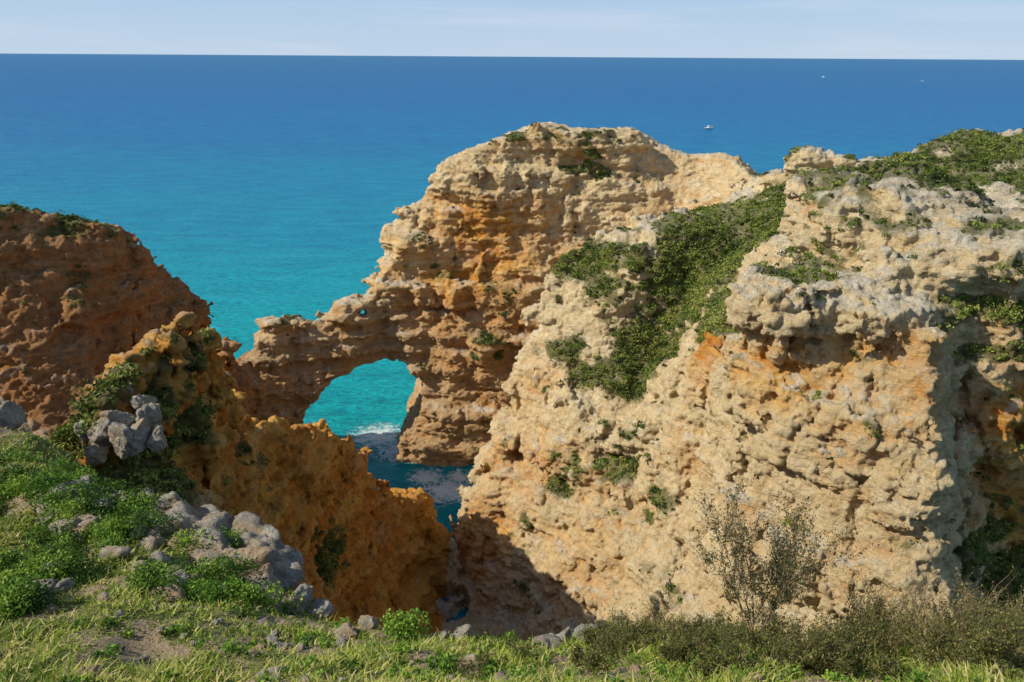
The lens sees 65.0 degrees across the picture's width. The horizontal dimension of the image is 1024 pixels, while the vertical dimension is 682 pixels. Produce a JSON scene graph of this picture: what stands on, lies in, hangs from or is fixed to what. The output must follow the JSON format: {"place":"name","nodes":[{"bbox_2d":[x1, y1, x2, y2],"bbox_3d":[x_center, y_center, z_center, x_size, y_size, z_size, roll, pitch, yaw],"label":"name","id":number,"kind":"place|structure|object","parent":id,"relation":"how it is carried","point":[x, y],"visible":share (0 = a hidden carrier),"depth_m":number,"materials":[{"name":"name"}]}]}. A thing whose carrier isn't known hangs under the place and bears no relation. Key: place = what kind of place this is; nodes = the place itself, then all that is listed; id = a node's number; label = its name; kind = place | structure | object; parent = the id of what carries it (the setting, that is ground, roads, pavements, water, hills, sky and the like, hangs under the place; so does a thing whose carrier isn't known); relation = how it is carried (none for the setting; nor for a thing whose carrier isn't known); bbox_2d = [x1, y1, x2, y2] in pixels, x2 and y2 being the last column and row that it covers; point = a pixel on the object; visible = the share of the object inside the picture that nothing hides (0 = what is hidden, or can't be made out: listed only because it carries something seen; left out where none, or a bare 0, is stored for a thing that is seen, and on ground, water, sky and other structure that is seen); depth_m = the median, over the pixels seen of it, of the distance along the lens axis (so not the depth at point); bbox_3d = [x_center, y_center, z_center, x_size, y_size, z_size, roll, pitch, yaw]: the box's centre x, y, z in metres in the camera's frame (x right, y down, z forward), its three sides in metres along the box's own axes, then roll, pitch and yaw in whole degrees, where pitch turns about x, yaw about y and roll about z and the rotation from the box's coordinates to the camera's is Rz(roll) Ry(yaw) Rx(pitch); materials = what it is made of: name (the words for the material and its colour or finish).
{"place":"outdoors","nodes":[
{"label":"outdoors","id":0,"kind":"place"},
{"bbox_2d":[0,206,258,439],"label":"sea cliff","id":1,"kind":"structure","parent":0,"point":[56,347],"depth_m":46.88,"materials":[{"name":"stone"}]},
{"bbox_2d":[53,311,453,635],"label":"rock ridge","id":2,"kind":"object","parent":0,"point":[304,483],"visible":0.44,"depth_m":35.93,"materials":[{"name":"stone"}]},
{"bbox_2d":[0,380,167,466],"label":"boulder pile","id":3,"kind":"object","parent":2,"relation":"on","point":[134,435],"visible":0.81,"depth_m":19.79,"materials":[{"name":"grey stone"}]},
{"bbox_2d":[419,595,463,619],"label":"gully boulders","id":4,"kind":"object","parent":2,"relation":"on","point":[446,611],"visible":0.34,"depth_m":48.74,"materials":[{"name":"grey stone"}]},
{"bbox_2d":[239,122,756,466],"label":"rock arch","id":5,"kind":"object","parent":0,"point":[475,216],"visible":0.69,"depth_m":65.97,"materials":[{"name":"stone"}]},
{"bbox_2d":[0,53,1023,621],"bbox_3d":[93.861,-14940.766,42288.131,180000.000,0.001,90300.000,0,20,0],"label":"sea","id":6,"kind":"structure","parent":0,"point":[242,193],"depth_m":363.13,"materials":[{"name":"liquid"}]},
{"bbox_2d":[0,427,1023,681],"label":"grassy clifftop","id":7,"kind":"structure","parent":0,"point":[136,643],"depth_m":9.13,"materials":[{"name":"green plant"}]},
{"bbox_2d":[69,664,106,676],"bbox_3d":[-4.005,3.144,7.583,0.351,0.182,0.258,0,20,0],"label":"limestone rock","id":8,"kind":"object","parent":7,"relation":"on","point":[91,668],"visible":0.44,"depth_m":7.57,"materials":[{"name":"grey stone"}]},
{"bbox_2d":[27,474,304,601],"bbox_3d":[-5.901,3.666,13.989,5.595,1.888,2.575,10,22,26],"label":"rocky outcrop","id":9,"kind":"object","parent":7,"relation":"on","point":[274,555],"visible":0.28,"depth_m":13.68,"materials":[{"name":"grey stone"}]},
{"bbox_2d":[160,569,188,587],"bbox_3d":[-4.635,3.424,11.105,0.448,0.419,0.509,17,25,38],"label":"limestone rock","id":10,"kind":"object","parent":7,"relation":"on","point":[181,574],"visible":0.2,"depth_m":11.08,"materials":[{"name":"grey stone"}]},
{"bbox_2d":[183,579,218,600],"bbox_3d":[-4.131,3.401,10.749,0.515,0.364,0.493,0,20,0],"label":"green bush","id":11,"kind":"object","parent":7,"relation":"on","point":[196,588],"visible":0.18,"depth_m":10.75,"materials":[{"name":"green plant"}]},
{"bbox_2d":[201,641,218,651],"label":"limestone rock","id":12,"kind":"object","parent":7,"relation":"on","point":[214,646],"visible":0.52,"depth_m":8.59,"materials":[{"name":"beige stone"}]},
{"bbox_2d":[227,581,263,607],"bbox_3d":[-3.515,3.355,10.505,0.512,0.320,0.499,0,20,0],"label":"green bush","id":13,"kind":"object","parent":7,"relation":"on","point":[246,590],"visible":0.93,"depth_m":10.52,"materials":[{"name":"green plant"}]},
{"bbox_2d":[268,641,292,650],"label":"limestone rock","id":14,"kind":"object","parent":7,"relation":"on","point":[282,644],"visible":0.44,"depth_m":8.93,"materials":[{"name":"grey stone"}]},
{"bbox_2d":[273,583,313,614],"bbox_3d":[-3.031,3.691,11.066,0.416,0.424,1.088,4,20,11],"label":"limestone rock","id":15,"kind":"object","parent":7,"relation":"on","point":[305,590],"visible":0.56,"depth_m":11.07,"materials":[{"name":"grey stone"}]},
{"bbox_2d":[304,598,333,619],"bbox_3d":[-2.752,3.827,11.268,0.515,0.360,0.447,0,20,0],"label":"limestone rock","id":16,"kind":"object","parent":7,"relation":"on","point":[325,607],"visible":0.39,"depth_m":11.16,"materials":[{"name":"grey stone"}]},
{"bbox_2d":[333,622,357,638],"bbox_3d":[-1.996,3.506,9.650,0.228,0.226,0.338,-12,23,-30],"label":"limestone rock","id":17,"kind":"object","parent":7,"relation":"on","point":[346,629],"visible":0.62,"depth_m":9.60,"materials":[{"name":"beige stone"}]},
{"bbox_2d":[358,615,381,629],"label":"limestone rock","id":18,"kind":"object","parent":7,"relation":"on","point":[369,622],"visible":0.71,"depth_m":10.24,"materials":[{"name":"grey stone"}]},
{"bbox_2d":[378,607,432,642],"bbox_3d":[-1.256,3.419,9.625,0.655,0.495,0.530,-10,22,-28],"label":"green bush","id":19,"kind":"object","parent":7,"relation":"on","point":[400,624],"visible":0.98,"depth_m":9.53,"materials":[{"name":"green plant"}]},
{"bbox_2d":[429,630,448,639],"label":"limestone rock","id":20,"kind":"object","parent":7,"relation":"on","point":[445,633],"visible":0.29,"depth_m":9.63,"materials":[{"name":"grey stone"}]},
{"bbox_2d":[425,651,459,680],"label":"green bush","id":21,"kind":"object","parent":7,"relation":"on","point":[446,664],"visible":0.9,"depth_m":7.70,"materials":[{"name":"green plant"}]},
{"bbox_2d":[451,624,474,639],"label":"limestone rock","id":22,"kind":"object","parent":7,"relation":"on","point":[464,629],"visible":0.45,"depth_m":9.80,"materials":[{"name":"grey stone"}]},
{"bbox_2d":[32,487,899,681],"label":"loose stones","id":23,"kind":"object","parent":7,"relation":"on","point":[153,539],"visible":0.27,"depth_m":10.38,"materials":[{"name":"grey stone"}]},
{"bbox_2d":[0,444,937,681],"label":"scrub","id":24,"kind":"object","parent":7,"relation":"on","point":[18,586],"visible":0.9,"depth_m":11.31,"materials":[{"name":"green plant"}]},
{"bbox_2d":[476,657,503,680],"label":"green bush","id":25,"kind":"object","parent":7,"relation":"on","point":[491,670],"visible":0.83,"depth_m":7.42,"materials":[{"name":"green plant"}]},
{"bbox_2d":[503,630,516,642],"bbox_3d":[-0.042,3.774,10.145,0.213,0.204,0.308,0,20,0],"label":"green bush","id":26,"kind":"object","parent":7,"relation":"on","point":[509,633],"visible":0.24,"depth_m":10.21,"materials":[{"name":"green plant"}]},
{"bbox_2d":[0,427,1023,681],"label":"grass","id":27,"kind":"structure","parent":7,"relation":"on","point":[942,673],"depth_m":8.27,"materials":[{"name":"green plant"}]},
{"bbox_2d":[529,633,564,649],"bbox_3d":[0.437,3.831,10.037,0.495,0.342,0.315,-7,21,-19],"label":"limestone rock","id":28,"kind":"object","parent":7,"relation":"on","point":[551,639],"visible":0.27,"depth_m":9.97,"materials":[{"name":"grey stone"}]},
{"bbox_2d":[556,626,573,641],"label":"limestone rock","id":29,"kind":"object","parent":7,"relation":"on","point":[567,632],"visible":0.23,"depth_m":10.48,"materials":[{"name":"grey stone"}]},
{"bbox_2d":[572,623,600,642],"bbox_3d":[0.978,3.782,10.255,0.428,0.350,0.314,11,22,28],"label":"limestone rock","id":30,"kind":"object","parent":7,"relation":"on","point":[577,630],"visible":0.12,"depth_m":10.21,"materials":[{"name":"grey stone"}]},
{"bbox_2d":[454,579,1023,681],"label":"dry scrub","id":31,"kind":"object","parent":7,"relation":"on","point":[994,638],"visible":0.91,"depth_m":8.07,"materials":[{"name":"green plant"}]},
{"bbox_2d":[690,476,878,640],"bbox_3d":[2.967,2.708,9.508,2.182,1.884,1.618,17,25,39],"label":"tall shrub","id":32,"kind":"object","parent":7,"relation":"on","point":[787,576],"visible":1,"depth_m":9.39,"materials":[{"name":"green plant"}]},
{"bbox_2d":[631,561,1023,649],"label":"dry stalks","id":33,"kind":"object","parent":7,"relation":"on","point":[915,608],"visible":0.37,"depth_m":9.48,"materials":[{"name":"brown plant"}]},
{"bbox_2d":[0,0,1023,59],"label":"sky","id":34,"kind":"structure","parent":0,"point":[807,29],"materials":[{"name":"blue"}]},
{"bbox_2d":[441,128,1023,646],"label":"sea cliff","id":35,"kind":"structure","parent":0,"point":[731,410],"depth_m":35.36,"materials":[{"name":"stone"}]},
{"bbox_2d":[0,122,1023,631],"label":"cliff scrub","id":36,"kind":"object","parent":35,"relation":"on","point":[734,252],"visible":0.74,"depth_m":46.66,"materials":[{"name":"green plant"}]}
]}

